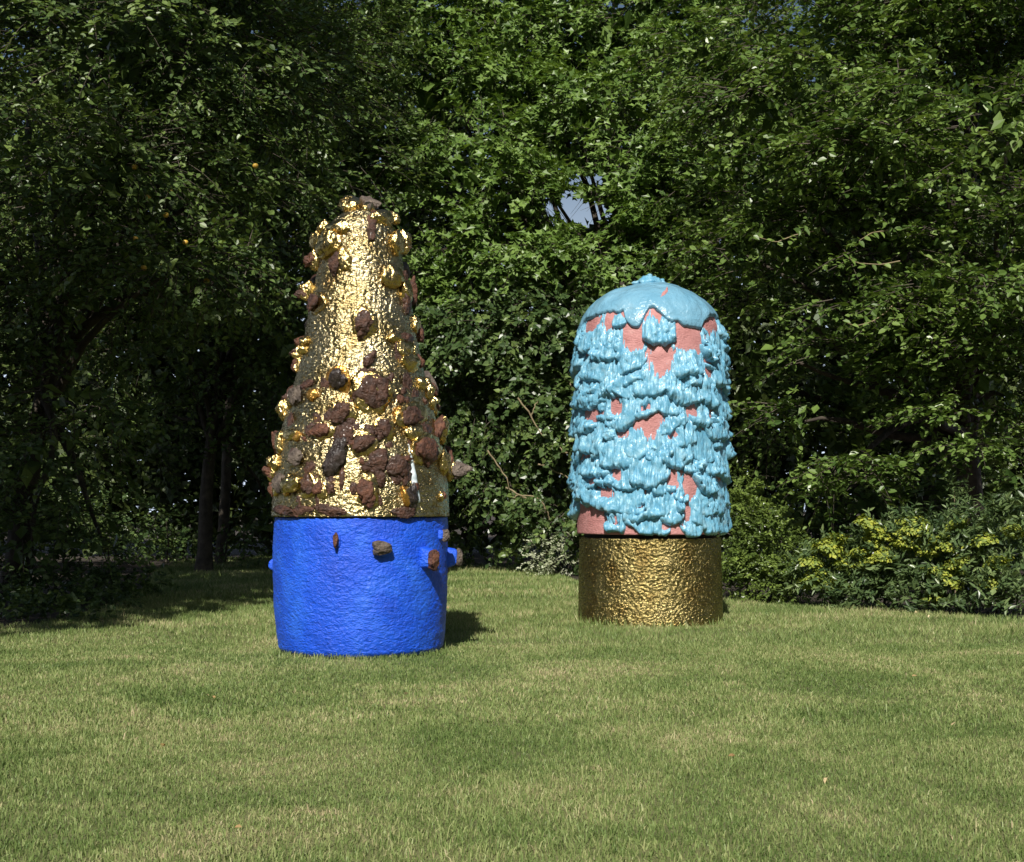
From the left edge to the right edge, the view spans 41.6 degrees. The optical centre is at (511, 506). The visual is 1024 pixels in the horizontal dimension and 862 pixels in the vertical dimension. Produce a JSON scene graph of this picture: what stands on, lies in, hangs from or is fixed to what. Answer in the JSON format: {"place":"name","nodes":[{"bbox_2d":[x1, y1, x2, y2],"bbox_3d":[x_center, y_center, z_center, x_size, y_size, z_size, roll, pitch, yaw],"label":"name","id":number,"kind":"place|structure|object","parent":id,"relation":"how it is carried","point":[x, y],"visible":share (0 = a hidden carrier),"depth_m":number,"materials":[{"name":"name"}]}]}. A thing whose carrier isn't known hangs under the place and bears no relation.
{"place":"outdoors","nodes":[
{"label":"outdoors","id":0,"kind":"place"},
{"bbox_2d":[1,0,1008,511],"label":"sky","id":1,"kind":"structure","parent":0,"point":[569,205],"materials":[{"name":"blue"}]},
{"bbox_2d":[0,552,1023,861],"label":"lawn","id":2,"kind":"structure","parent":0,"point":[402,844],"depth_m":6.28,"materials":[{"name":"green plant"}]},
{"bbox_2d":[262,195,472,658],"bbox_3d":[-1.221,-0.714,11.499,1.778,3.887,1.613,0,0,0],"label":"ceramic sculpture","id":3,"kind":"object","parent":2,"relation":"on","point":[362,469],"visible":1,"depth_m":10.96,"materials":[{"name":"gold metal"}]},
{"bbox_2d":[29,589,954,827],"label":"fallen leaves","id":4,"kind":"object","parent":2,"relation":"on","point":[239,825],"visible":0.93,"depth_m":6.82,"materials":[{"name":"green plant"}]},
{"bbox_2d":[514,515,578,575],"bbox_3d":[0.657,0.699,23.936,1.272,1.099,0.906,0,0,0],"label":"variegated shrub","id":5,"kind":"object","parent":2,"relation":"on","point":[550,562],"visible":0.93,"depth_m":23.81,"materials":[{"name":"green plant"}]},
{"bbox_2d":[566,274,736,626],"bbox_3d":[1.501,-0.640,14.536,1.817,3.741,1.799,0,0,0],"label":"ceramic sculpture","id":6,"kind":"object","parent":2,"relation":"on","point":[648,481],"visible":1,"depth_m":13.87,"materials":[{"name":"blue ceramic"}]},
{"bbox_2d":[0,512,1023,625],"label":"ground","id":7,"kind":"structure","parent":0,"point":[478,558],"depth_m":26.93,"materials":[{"name":"brown soil"}]},
{"bbox_2d":[0,562,179,621],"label":"ground cover","id":8,"kind":"object","parent":7,"relation":"on","point":[25,596],"visible":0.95,"depth_m":16.29,"materials":[{"name":"green plant"}]},
{"bbox_2d":[0,472,270,566],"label":"understorey shrub","id":9,"kind":"object","parent":7,"relation":"on","point":[167,546],"visible":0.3,"depth_m":29.56,"materials":[{"name":"green plant"}]},
{"bbox_2d":[0,0,411,602],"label":"fruit tree","id":10,"kind":"object","parent":7,"relation":"on","point":[51,347],"visible":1,"depth_m":17.35,"materials":[{"name":"green plant"}]},
{"bbox_2d":[140,209,301,563],"bbox_3d":[-6.159,-2.641,29.044,3.558,7.868,3.644,0,0,-33],"label":"tree stem","id":11,"kind":"object","parent":7,"relation":"on","point":[224,504],"visible":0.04,"depth_m":28.98,"materials":[{"name":"brown plant"}]},
{"bbox_2d":[0,0,465,570],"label":"broadleaf tree","id":12,"kind":"object","parent":7,"relation":"on","point":[216,392],"visible":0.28,"depth_m":25.23,"materials":[{"name":"green plant"}]},
{"bbox_2d":[0,0,1023,555],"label":"woodland","id":13,"kind":"object","parent":7,"relation":"on","point":[240,490],"visible":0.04,"depth_m":33.70,"materials":[{"name":"green plant"}]},
{"bbox_2d":[412,267,613,575],"bbox_3d":[-0.296,-1.212,24.998,5.407,6.374,3.534,0,0,39],"label":"ivy shrub","id":14,"kind":"object","parent":7,"relation":"on","point":[469,352],"visible":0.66,"depth_m":24.39,"materials":[{"name":"green plant"}]},
{"bbox_2d":[293,0,814,379],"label":"maple tree","id":15,"kind":"object","parent":7,"relation":"on","point":[569,113],"visible":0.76,"depth_m":26.14,"materials":[{"name":"green plant"}]},
{"bbox_2d":[721,457,824,603],"bbox_3d":[3.198,0.304,17.892,1.400,1.961,2.208,0,0,-32],"label":"box shrub","id":16,"kind":"object","parent":7,"relation":"on","point":[769,568],"visible":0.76,"depth_m":17.59,"materials":[{"name":"green plant"}]},
{"bbox_2d":[612,0,1023,587],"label":"beech tree","id":17,"kind":"object","parent":7,"relation":"on","point":[933,318],"visible":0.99,"depth_m":18.36,"materials":[{"name":"green plant"}]},
{"bbox_2d":[642,0,1023,578],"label":"broadleaf tree","id":18,"kind":"object","parent":7,"relation":"on","point":[927,490],"visible":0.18,"depth_m":24.54,"materials":[{"name":"green plant"}]},
{"bbox_2d":[775,477,1023,616],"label":"flowering shrub","id":19,"kind":"object","parent":7,"relation":"on","point":[877,562],"visible":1,"depth_m":15.78,"materials":[{"name":"green plant"}]},
{"bbox_2d":[929,469,983,593],"bbox_3d":[5.546,0.392,16.907,0.680,1.738,0.656,0,0,0],"label":"tall shrub","id":20,"kind":"object","parent":7,"relation":"on","point":[960,497],"visible":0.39,"depth_m":16.83,"materials":[{"name":"green plant"}]}
]}

